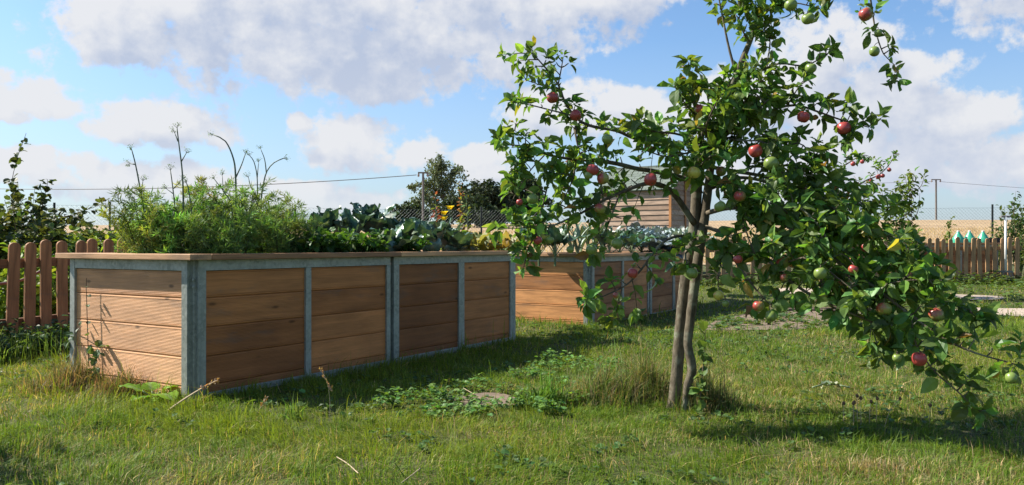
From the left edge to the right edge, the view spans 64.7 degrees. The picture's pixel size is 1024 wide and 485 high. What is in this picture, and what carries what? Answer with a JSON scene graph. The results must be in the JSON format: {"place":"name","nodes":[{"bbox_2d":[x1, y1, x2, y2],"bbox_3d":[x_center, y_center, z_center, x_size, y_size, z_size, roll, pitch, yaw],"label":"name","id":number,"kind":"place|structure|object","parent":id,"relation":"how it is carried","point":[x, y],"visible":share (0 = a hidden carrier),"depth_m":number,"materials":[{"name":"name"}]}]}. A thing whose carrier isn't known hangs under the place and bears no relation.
{"place":"outdoors","nodes":[
{"label":"outdoors","id":0,"kind":"place"},
{"bbox_2d":[25,218,110,254],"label":"fence side bush","id":1,"kind":"object","parent":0,"point":[83,223],"visible":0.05,"depth_m":17.11,"materials":[{"name":"green plant"}]},
{"bbox_2d":[64,225,82,249],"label":"potato plant","id":2,"kind":"object","parent":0,"point":[71,227],"visible":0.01,"depth_m":9.66,"materials":[{"name":"green plant"}]},
{"bbox_2d":[54,225,111,254],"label":"fence side bush","id":3,"kind":"object","parent":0,"point":[92,233],"visible":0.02,"depth_m":17.36,"materials":[{"name":"green plant"}]},
{"bbox_2d":[70,227,122,252],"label":"potato plant","id":4,"kind":"object","parent":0,"point":[112,236],"visible":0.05,"depth_m":10.52,"materials":[{"name":"green plant"}]},
{"bbox_2d":[85,224,130,245],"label":"fence side bush","id":5,"kind":"object","parent":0,"point":[102,233],"visible":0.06,"depth_m":17.65,"materials":[{"name":"green plant"}]},
{"bbox_2d":[0,264,1023,484],"bbox_3d":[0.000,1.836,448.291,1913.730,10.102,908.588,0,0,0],"label":"ground","id":6,"kind":"structure","parent":0,"point":[712,306],"depth_m":3.81,"materials":[{"name":"plant"}]},
{"bbox_2d":[0,245,39,318],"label":"potato plant","id":7,"kind":"object","parent":6,"relation":"on","point":[3,299],"visible":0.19,"depth_m":7.87,"materials":[{"name":"green plant"}]},
{"bbox_2d":[0,315,69,360],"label":"fence weeds","id":8,"kind":"object","parent":6,"relation":"on","point":[56,328],"visible":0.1,"depth_m":6.29,"materials":[{"name":"green plant"}]},
{"bbox_2d":[0,321,69,364],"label":"grass","id":9,"kind":"structure","parent":6,"relation":"on","point":[29,353],"depth_m":6.03,"materials":[{"name":"plant"}]},
{"bbox_2d":[0,268,69,327],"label":"potato plant","id":10,"kind":"object","parent":6,"relation":"on","point":[3,279],"visible":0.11,"depth_m":7.76,"materials":[{"name":"green plant"}]},
{"bbox_2d":[0,237,78,307],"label":"potato plant","id":11,"kind":"object","parent":6,"relation":"on","point":[23,246],"visible":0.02,"depth_m":8.34,"materials":[{"name":"green plant"}]},
{"bbox_2d":[36,276,69,323],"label":"potato plant","id":12,"kind":"object","parent":6,"relation":"on","point":[53,292],"visible":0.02,"depth_m":7.76,"materials":[{"name":"green plant"}]},
{"bbox_2d":[0,134,109,271],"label":"currant bush","id":13,"kind":"object","parent":6,"relation":"on","point":[43,225],"visible":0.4,"depth_m":8.94,"materials":[{"name":"green plant"}]},
{"bbox_2d":[5,341,116,395],"bbox_3d":[-2.591,0.698,4.689,0.739,0.349,0.678,0,0,32],"label":"dry grass tuft","id":14,"kind":"object","parent":6,"relation":"on","point":[76,378],"visible":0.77,"depth_m":4.65,"materials":[{"name":"plant"}]},
{"bbox_2d":[37,236,102,292],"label":"potato plant","id":15,"kind":"object","parent":6,"relation":"on","point":[94,237],"visible":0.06,"depth_m":8.18,"materials":[{"name":"green plant"}]},
{"bbox_2d":[62,321,81,370],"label":"climbing weed","id":16,"kind":"object","parent":6,"relation":"on","point":[67,345],"visible":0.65,"depth_m":4.92,"materials":[{"name":"green plant"}]},
{"bbox_2d":[53,232,116,289],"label":"potato plant","id":17,"kind":"object","parent":6,"relation":"on","point":[69,244],"visible":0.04,"depth_m":9.00,"materials":[{"name":"green plant"}]},
{"bbox_2d":[0,238,185,335],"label":"picket fence","id":18,"kind":"object","parent":6,"relation":"on","point":[29,263],"visible":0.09,"depth_m":6.79,"materials":[{"name":"wood"}]},
{"bbox_2d":[85,340,108,380],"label":"climbing weed","id":19,"kind":"object","parent":6,"relation":"on","point":[90,350],"visible":0.81,"depth_m":4.70,"materials":[{"name":"green plant"}]},
{"bbox_2d":[75,351,153,398],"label":"dry grass tuft","id":20,"kind":"object","parent":6,"relation":"on","point":[119,379],"visible":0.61,"depth_m":4.50,"materials":[{"name":"plant"}]},
{"bbox_2d":[118,382,178,403],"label":"burdock plant","id":21,"kind":"object","parent":6,"relation":"on","point":[148,385],"visible":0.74,"depth_m":4.38,"materials":[{"name":"green plant"}]},
{"bbox_2d":[169,377,218,410],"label":"twig","id":22,"kind":"object","parent":6,"relation":"on","point":[203,387],"visible":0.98,"depth_m":4.08,"materials":[{"name":"wood"}]},
{"bbox_2d":[55,250,521,400],"bbox_3d":[-1.340,0.495,6.070,1.288,0.854,3.450,0,0,32],"label":"raised bed","id":23,"kind":"object","parent":6,"relation":"on","point":[231,319],"visible":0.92,"depth_m":4.89,"materials":[{"name":"wood"},{"name":"steel"}]},
{"bbox_2d":[85,278,91,365],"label":"climbing weed","id":24,"kind":"object","parent":23,"relation":"attached to","point":[87,321],"visible":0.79,"depth_m":4.80,"materials":[{"name":"green plant"}]},
{"bbox_2d":[96,143,198,253],"bbox_3d":[-2.111,-0.193,4.838,0.530,0.784,0.645,0,0,20],"label":"fennel plant","id":25,"kind":"object","parent":23,"relation":"on","point":[134,233],"visible":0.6,"depth_m":4.68,"materials":[{"name":"plant"}]},
{"bbox_2d":[116,197,185,252],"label":"fennel plant","id":26,"kind":"object","parent":23,"relation":"on","point":[132,214],"visible":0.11,"depth_m":4.98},
{"bbox_2d":[125,122,226,253],"bbox_3d":[-1.960,-0.255,4.729,0.554,0.907,0.534,0,0,-38],"label":"fennel plant","id":27,"kind":"object","parent":23,"relation":"on","point":[173,244],"visible":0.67,"depth_m":4.71,"materials":[{"name":"plant"}]},
{"bbox_2d":[173,174,237,253],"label":"fennel plant","id":28,"kind":"object","parent":23,"relation":"on","point":[201,181],"visible":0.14,"depth_m":5.22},
{"bbox_2d":[170,204,258,253],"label":"fennel plant","id":29,"kind":"object","parent":23,"relation":"on","point":[215,238],"visible":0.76,"depth_m":4.65,"materials":[{"name":"plant"}]},
{"bbox_2d":[193,130,278,252],"bbox_3d":[-1.729,-0.250,5.048,0.541,0.898,0.480,0,0,-36],"label":"fennel plant","id":30,"kind":"object","parent":23,"relation":"on","point":[251,244],"visible":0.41,"depth_m":5.03,"materials":[{"name":"plant"}]},
{"bbox_2d":[219,145,295,252],"bbox_3d":[-1.709,-0.235,5.470,0.545,0.872,0.466,0,0,27],"label":"fennel plant","id":31,"kind":"object","parent":23,"relation":"on","point":[260,248],"visible":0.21,"depth_m":5.45,"materials":[{"name":"plant"}]},
{"bbox_2d":[250,192,308,252],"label":"fennel plant","id":32,"kind":"object","parent":23,"relation":"on","point":[298,206],"visible":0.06,"depth_m":6.11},
{"bbox_2d":[255,200,329,252],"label":"fennel plant","id":33,"kind":"object","parent":23,"relation":"on","point":[297,226],"visible":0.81,"depth_m":5.25,"materials":[{"name":"plant"}]},
{"bbox_2d":[274,227,334,252],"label":"parsley plant","id":34,"kind":"object","parent":23,"relation":"on","point":[315,244],"visible":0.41,"depth_m":5.27,"materials":[{"name":"green plant"}]},
{"bbox_2d":[298,205,342,232],"bbox_3d":[-1.503,-0.045,6.358,0.377,0.497,0.356,0,0,-28],"label":"cabbage","id":35,"kind":"object","parent":23,"relation":"on","point":[330,214],"visible":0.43,"depth_m":6.26,"materials":[{"name":"green plant"}]},
{"bbox_2d":[309,226,356,252],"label":"parsley plant","id":36,"kind":"object","parent":23,"relation":"on","point":[339,243],"visible":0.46,"depth_m":5.43,"materials":[{"name":"green plant"}]},
{"bbox_2d":[332,207,374,232],"bbox_3d":[-1.396,-0.045,6.566,0.393,0.498,0.449,0,0,-43],"label":"cabbage","id":37,"kind":"object","parent":23,"relation":"on","point":[349,221],"visible":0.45,"depth_m":6.51,"materials":[{"name":"green plant"}]},
{"bbox_2d":[339,228,376,251],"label":"parsley plant","id":38,"kind":"object","parent":23,"relation":"on","point":[364,243],"visible":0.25,"depth_m":5.67,"materials":[{"name":"green plant"}]},
{"bbox_2d":[346,228,390,251],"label":"parsley plant","id":39,"kind":"object","parent":23,"relation":"on","point":[378,241],"visible":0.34,"depth_m":5.77,"materials":[{"name":"green plant"}]},
{"bbox_2d":[350,202,399,237],"bbox_3d":[-1.168,-0.069,6.677,0.391,0.546,0.468,0,0,11],"label":"cabbage","id":40,"kind":"object","parent":23,"relation":"on","point":[376,220],"visible":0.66,"depth_m":6.61,"materials":[{"name":"green plant"}]},
{"bbox_2d":[369,223,423,258],"bbox_3d":[-0.879,0.025,6.072,0.394,0.355,0.335,0,0,-13],"label":"cabbage","id":41,"kind":"object","parent":23,"relation":"on","point":[392,234],"visible":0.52,"depth_m":6.00,"materials":[{"name":"green plant"}]},
{"bbox_2d":[381,214,422,236],"bbox_3d":[-0.947,-0.014,6.678,0.481,0.436,0.344,0,0,17],"label":"cabbage","id":42,"kind":"object","parent":23,"relation":"on","point":[408,226],"visible":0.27,"depth_m":6.58,"materials":[{"name":"green plant"}]},
{"bbox_2d":[393,231,431,251],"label":"parsley plant","id":43,"kind":"object","parent":23,"relation":"on","point":[420,244],"visible":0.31,"depth_m":6.13,"materials":[{"name":"green plant"}]},
{"bbox_2d":[404,217,441,250],"bbox_3d":[-0.747,-0.003,6.761,0.429,0.416,0.458,0,0,-13],"label":"cabbage","id":44,"kind":"object","parent":23,"relation":"on","point":[411,219],"visible":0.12,"depth_m":6.67,"materials":[{"name":"green plant"}]},
{"bbox_2d":[414,217,452,251],"bbox_3d":[-0.646,-0.002,6.480,0.352,0.411,0.260,0,0,-34],"label":"cabbage","id":45,"kind":"object","parent":23,"relation":"on","point":[435,234],"visible":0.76,"depth_m":6.41,"materials":[{"name":"green plant"}]},
{"bbox_2d":[430,191,440,249],"bbox_3d":[-0.705,-0.135,7.484,0.129,0.683,0.135,0,0,-22],"label":"amaranth","id":46,"kind":"object","parent":23,"relation":"on","point":[437,208],"visible":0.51,"depth_m":7.48,"materials":[{"name":"red plant"}]},
{"bbox_2d":[425,216,462,250],"bbox_3d":[-0.662,-0.020,7.485,0.346,0.454,0.359,0,0,-23],"label":"cabbage","id":47,"kind":"object","parent":23,"relation":"on","point":[436,224],"visible":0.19,"depth_m":7.43,"materials":[{"name":"green plant"}]},
{"bbox_2d":[441,205,452,223],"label":"yellow flower","id":48,"kind":"object","parent":23,"relation":"on","point":[444,217],"visible":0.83,"depth_m":7.49,"materials":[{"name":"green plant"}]},
{"bbox_2d":[441,223,472,250],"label":"cabbage","id":49,"kind":"object","parent":23,"relation":"on","point":[455,239],"visible":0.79,"depth_m":6.85,"materials":[{"name":"green plant"}]},
{"bbox_2d":[456,181,466,230],"bbox_3d":[-0.490,-0.202,7.908,0.141,0.822,0.148,0,0,-15],"label":"amaranth","id":50,"kind":"object","parent":23,"relation":"on","point":[460,211],"visible":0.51,"depth_m":7.91,"materials":[{"name":"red plant"}]},
{"bbox_2d":[461,194,472,232],"bbox_3d":[-0.419,-0.121,7.554,0.136,0.657,0.126,0,0,0],"label":"amaranth","id":51,"kind":"object","parent":23,"relation":"on","point":[469,207],"visible":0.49,"depth_m":7.56,"materials":[{"name":"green plant"}]},
{"bbox_2d":[457,232,504,250],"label":"squash plant","id":52,"kind":"object","parent":23,"relation":"on","point":[479,242],"visible":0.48,"depth_m":7.10,"materials":[{"name":"yellow plant"}]},
{"bbox_2d":[487,230,533,250],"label":"squash plant","id":53,"kind":"object","parent":23,"relation":"on","point":[507,241],"visible":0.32,"depth_m":7.31,"materials":[{"name":"yellow plant"}]},
{"bbox_2d":[272,393,307,420],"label":"grass tuft","id":54,"kind":"object","parent":6,"relation":"on","point":[291,411],"visible":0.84,"depth_m":3.90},
{"bbox_2d":[450,392,514,405],"bbox_3d":[-0.150,0.857,4.404,0.368,0.006,0.411,0,0,0],"label":"dirt patch","id":55,"kind":"object","parent":6,"relation":"on","point":[497,396],"visible":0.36,"depth_m":4.48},
{"bbox_2d":[373,348,631,417],"bbox_3d":[0.222,0.806,4.858,1.022,0.134,2.347,0,0,32],"label":"clover","id":56,"kind":"object","parent":6,"relation":"on","point":[474,406],"visible":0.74,"depth_m":4.25,"materials":[{"name":"green plant"}]},
{"bbox_2d":[0,310,1023,484],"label":"lawn weeds","id":57,"kind":"object","parent":6,"relation":"on","point":[504,451],"visible":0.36,"depth_m":4.18,"materials":[{"name":"green plant"}]},
{"bbox_2d":[812,380,849,388],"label":"wilted leaf","id":58,"kind":"object","parent":57,"relation":"on","point":[828,383],"visible":0.98,"depth_m":4.52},
{"bbox_2d":[0,336,1023,484],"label":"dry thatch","id":59,"kind":"object","parent":6,"relation":"on","point":[543,419],"visible":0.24,"depth_m":3.74,"materials":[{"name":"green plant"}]},
{"bbox_2d":[5,201,1023,268],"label":"chain link fence","id":60,"kind":"object","parent":6,"relation":"on","point":[991,214],"visible":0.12,"depth_m":23.49,"materials":[{"name":"metal"}]},
{"bbox_2d":[509,356,581,408],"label":"grass tuft","id":61,"kind":"object","parent":6,"relation":"on","point":[548,391],"visible":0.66,"depth_m":4.26,"materials":[{"name":"plant"}]},
{"bbox_2d":[516,251,684,324],"bbox_3d":[1.208,0.550,10.320,1.288,0.854,3.450,0,0,32],"label":"raised bed","id":62,"kind":"object","parent":6,"relation":"on","point":[552,292],"visible":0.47,"depth_m":8.96,"materials":[{"name":"wood"},{"name":"steel"}]},
{"bbox_2d":[519,226,566,265],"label":"broccoli plant","id":63,"kind":"object","parent":62,"relation":"on","point":[543,248],"visible":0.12,"depth_m":8.66,"materials":[{"name":"green plant"}]},
{"bbox_2d":[541,224,587,265],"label":"broccoli plant","id":64,"kind":"object","parent":62,"relation":"on","point":[559,235],"visible":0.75,"depth_m":8.51,"materials":[{"name":"green plant"}]},
{"bbox_2d":[560,216,591,252],"bbox_3d":[0.733,-0.017,8.775,0.532,0.538,0.108,0,0,-7],"label":"leek","id":65,"kind":"object","parent":62,"relation":"on","point":[577,249],"visible":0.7,"depth_m":8.75,"materials":[{"name":"green plant"}]},
{"bbox_2d":[572,223,586,251],"bbox_3d":[0.781,-0.029,9.352,0.115,0.564,0.526,0,0,-15],"label":"leek","id":66,"kind":"object","parent":62,"relation":"on","point":[579,231],"visible":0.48,"depth_m":9.37,"materials":[{"name":"green plant"}]},
{"bbox_2d":[583,223,604,243],"bbox_3d":[1.009,0.002,9.811,0.186,0.507,0.591,0,0,-27],"label":"leek","id":67,"kind":"object","parent":62,"relation":"on","point":[594,239],"visible":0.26,"depth_m":9.74,"materials":[{"name":"green plant"}]},
{"bbox_2d":[588,225,641,252],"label":"broccoli plant","id":68,"kind":"object","parent":62,"relation":"on","point":[616,233],"visible":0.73,"depth_m":9.63,"materials":[{"name":"green plant"}]},
{"bbox_2d":[608,226,638,252],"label":"broccoli plant","id":69,"kind":"object","parent":62,"relation":"on","point":[626,232],"visible":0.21,"depth_m":10.64,"materials":[{"name":"green plant"}]},
{"bbox_2d":[620,231,658,252],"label":"broccoli plant","id":70,"kind":"object","parent":62,"relation":"on","point":[632,237],"visible":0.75,"depth_m":10.05,"materials":[{"name":"green plant"}]},
{"bbox_2d":[622,221,660,251],"bbox_3d":[1.746,-0.018,11.134,0.882,0.557,0.868,0,0,-16],"label":"curly kale","id":71,"kind":"object","parent":62,"relation":"on","point":[635,224],"visible":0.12,"depth_m":11.09,"materials":[{"name":"green plant"}]},
{"bbox_2d":[626,225,681,249],"bbox_3d":[1.869,0.013,10.940,0.942,0.494,1.017,0,0,30],"label":"curly kale","id":72,"kind":"object","parent":62,"relation":"on","point":[655,242],"visible":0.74,"depth_m":10.71,"materials":[{"name":"green plant"}]},
{"bbox_2d":[642,245,681,257],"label":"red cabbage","id":73,"kind":"object","parent":62,"relation":"on","point":[666,248],"visible":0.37,"depth_m":10.51,"materials":[{"name":"green plant"}]},
{"bbox_2d":[662,225,709,247],"bbox_3d":[2.389,0.004,11.840,0.986,0.518,0.880,0,0,-26],"label":"curly kale","id":74,"kind":"object","parent":62,"relation":"on","point":[681,232],"visible":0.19,"depth_m":11.61,"materials":[{"name":"green plant"}]},
{"bbox_2d":[554,332,666,411],"bbox_3d":[0.512,0.629,4.365,0.723,0.482,0.640,0,0,43],"label":"dry grass tuft","id":75,"kind":"object","parent":6,"relation":"on","point":[598,389],"visible":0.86,"depth_m":4.30,"materials":[{"name":"plant"}]},
{"bbox_2d":[592,324,684,402],"bbox_3d":[0.749,0.640,4.534,0.738,0.459,0.830,0,0,27],"label":"grass tuft","id":76,"kind":"object","parent":6,"relation":"on","point":[656,384],"visible":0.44,"depth_m":4.44,"materials":[{"name":"plant"}]},
{"bbox_2d":[432,305,862,409],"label":"dirt weeds","id":77,"kind":"object","parent":6,"relation":"on","point":[727,319],"visible":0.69,"depth_m":8.41,"materials":[{"name":"green plant"}]},
{"bbox_2d":[649,349,749,416],"bbox_3d":[1.029,0.692,4.220,0.623,0.352,0.575,0,0,-31],"label":"grass tuft","id":78,"kind":"object","parent":6,"relation":"on","point":[717,397],"visible":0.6,"depth_m":4.14,"materials":[{"name":"plant"}]},
{"bbox_2d":[689,321,712,412],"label":"climbing weed","id":79,"kind":"object","parent":6,"relation":"on","point":[705,357],"visible":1,"depth_m":4.07,"materials":[{"name":"green plant"}]},
{"bbox_2d":[482,0,1023,431],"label":"apple tree","id":80,"kind":"object","parent":6,"relation":"on","point":[821,235],"visible":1,"depth_m":3.86,"materials":[{"name":"green plant"}]},
{"bbox_2d":[706,311,860,329],"bbox_3d":[3.231,0.869,9.314,1.388,0.024,3.695,0,0,33],"label":"dirt patch","id":81,"kind":"object","parent":6,"relation":"on","point":[781,323],"visible":0.28,"depth_m":8.68,"materials":[{"name":"soil"}]},
{"bbox_2d":[680,237,1021,283],"bbox_3d":[6.260,0.407,15.446,6.920,1.047,0.160,0,0,0],"label":"picket fence","id":82,"kind":"object","parent":6,"relation":"on","point":[939,247],"visible":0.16,"depth_m":15.39,"materials":[{"name":"wood"}]},
{"bbox_2d":[762,447,957,483],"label":"dry grass tuft","id":83,"kind":"object","parent":6,"relation":"on","point":[864,464],"visible":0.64,"depth_m":3.06,"materials":[{"name":"plant"}]},
{"bbox_2d":[700,269,1023,306],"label":"fence foot weeds","id":84,"kind":"object","parent":6,"relation":"on","point":[1013,281],"visible":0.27,"depth_m":14.88,"materials":[{"name":"green plant"}]},
{"bbox_2d":[835,150,898,264],"bbox_3d":[4.153,-0.099,9.886,1.070,2.033,0.464,0,0,29],"label":"apple tree","id":85,"kind":"object","parent":6,"relation":"on","point":[867,160],"visible":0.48,"depth_m":9.79,"materials":[{"name":"green plant"}]},
{"bbox_2d":[877,183,915,275],"bbox_3d":[5.922,-0.022,12.585,0.690,1.822,0.598,0,0,35],"label":"young pear tree","id":86,"kind":"object","parent":6,"relation":"on","point":[900,222],"visible":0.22,"depth_m":12.57,"materials":[{"name":"green plant"}]},
{"bbox_2d":[894,166,928,251],"bbox_3d":[6.016,-0.118,12.200,0.548,2.060,0.501,0,0,43],"label":"young pear tree","id":87,"kind":"object","parent":6,"relation":"on","point":[901,188],"visible":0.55,"depth_m":12.19,"materials":[{"name":"green plant"}]},
{"bbox_2d":[866,243,999,280],"bbox_3d":[8.425,0.434,16.849,2.838,0.854,1.288,0,0,0],"label":"picket fence","id":88,"kind":"object","parent":6,"relation":"on","point":[969,258],"visible":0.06,"depth_m":16.26,"materials":[{"name":"wood"}]},
{"bbox_2d":[943,216,956,242],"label":"young shrub","id":89,"kind":"object","parent":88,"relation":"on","point":[948,233],"visible":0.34,"depth_m":17.17,"materials":[{"name":"green plant"}]},
{"bbox_2d":[952,230,963,242],"bbox_3d":[9.163,-0.069,16.600,0.236,0.357,0.236,0,0,0],"label":"green bottle","id":90,"kind":"object","parent":88,"relation":"on","point":[959,235],"visible":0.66,"depth_m":16.55,"materials":[{"name":"plastic"}]},
{"bbox_2d":[964,230,975,242],"bbox_3d":[9.396,-0.069,16.600,0.236,0.357,0.236,0,0,0],"label":"green bottle","id":91,"kind":"object","parent":88,"relation":"on","point":[969,236],"visible":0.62,"depth_m":16.54,"materials":[{"name":"plastic"}]},
{"bbox_2d":[978,231,988,242],"bbox_3d":[9.672,-0.069,16.600,0.236,0.357,0.236,0,0,0],"label":"green bottle","id":92,"kind":"object","parent":88,"relation":"on","point":[982,236],"visible":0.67,"depth_m":16.53,"materials":[{"name":"plastic"}]},
{"bbox_2d":[985,204,1019,268],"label":"berry shrub","id":93,"kind":"object","parent":6,"relation":"on","point":[999,227],"visible":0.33,"depth_m":17.73,"materials":[{"name":"green plant"}]},
{"bbox_2d":[998,215,1013,280],"bbox_3d":[9.343,0.143,15.284,0.260,1.312,0.082,0,0,0],"label":"post","id":94,"kind":"object","parent":6,"relation":"on","point":[1005,217],"visible":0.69,"depth_m":15.29,"materials":[{"name":"metal"}]},
{"bbox_2d":[1001,208,1023,276],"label":"berry shrub","id":95,"kind":"object","parent":6,"relation":"on","point":[1021,262],"visible":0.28,"depth_m":17.52,"materials":[{"name":"green plant"}]},
{"bbox_2d":[1007,191,1023,261],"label":"young pear tree","id":96,"kind":"object","parent":6,"relation":"on","point":[1015,227],"visible":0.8,"depth_m":16.59,"materials":[{"name":"green plant"}]},
{"bbox_2d":[1012,200,1023,257],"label":"berry shrub","id":97,"kind":"object","parent":6,"relation":"on","point":[1022,233],"visible":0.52,"depth_m":17.19,"materials":[{"name":"green plant"}]},
{"bbox_2d":[0,0,1023,224],"label":"sky","id":98,"kind":"structure","parent":0,"point":[344,89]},
{"bbox_2d":[64,220,1023,264],"bbox_3d":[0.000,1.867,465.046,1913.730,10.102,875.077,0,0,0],"label":"field","id":99,"kind":"structure","parent":0,"point":[933,223],"depth_m":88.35,"materials":[{"name":"plant"}]},
{"bbox_2d":[390,200,431,220],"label":"field bush","id":100,"kind":"object","parent":99,"relation":"on","point":[408,213],"visible":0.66,"depth_m":107.39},
{"bbox_2d":[417,172,428,220],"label":"utility pole","id":101,"kind":"object","parent":99,"relation":"on","point":[419,173],"visible":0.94,"depth_m":97.91,"materials":[{"name":"concrete"}]},
{"bbox_2d":[0,175,413,189],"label":"overhead cable","id":102,"kind":"object","parent":101,"relation":"attached to","point":[234,185],"visible":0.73,"depth_m":99.60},
{"bbox_2d":[406,152,474,219],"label":"tree","id":103,"kind":"object","parent":99,"relation":"on","point":[446,182],"visible":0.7,"depth_m":111.50,"materials":[{"name":"plant"}]},
{"bbox_2d":[433,192,507,227],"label":"field bush","id":104,"kind":"object","parent":99,"relation":"on","point":[479,201],"visible":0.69,"depth_m":99.11,"materials":[{"name":"plant"}]},
{"bbox_2d":[457,177,516,223],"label":"tree","id":105,"kind":"object","parent":99,"relation":"on","point":[489,189],"visible":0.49,"depth_m":115.87,"materials":[{"name":"plant"}]},
{"bbox_2d":[499,172,554,223],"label":"field tree","id":106,"kind":"object","parent":99,"relation":"on","point":[532,182],"visible":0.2,"depth_m":122.62,"materials":[{"name":"plant"}]},
{"bbox_2d":[931,179,940,219],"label":"utility pole","id":107,"kind":"object","parent":99,"relation":"on","point":[935,196],"visible":0.93,"depth_m":157.93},
{"bbox_2d":[597,165,702,250],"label":"garden shed","id":108,"kind":"structure","parent":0,"point":[657,209],"depth_m":20.49,"materials":[{"name":"brown"}]},
{"bbox_2d":[955,294,1003,299],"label":"path","id":109,"kind":"structure","parent":0,"point":[980,296],"depth_m":12.32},
{"bbox_2d":[955,308,1023,316],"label":"path","id":110,"kind":"structure","parent":0,"point":[1004,311],"depth_m":10.10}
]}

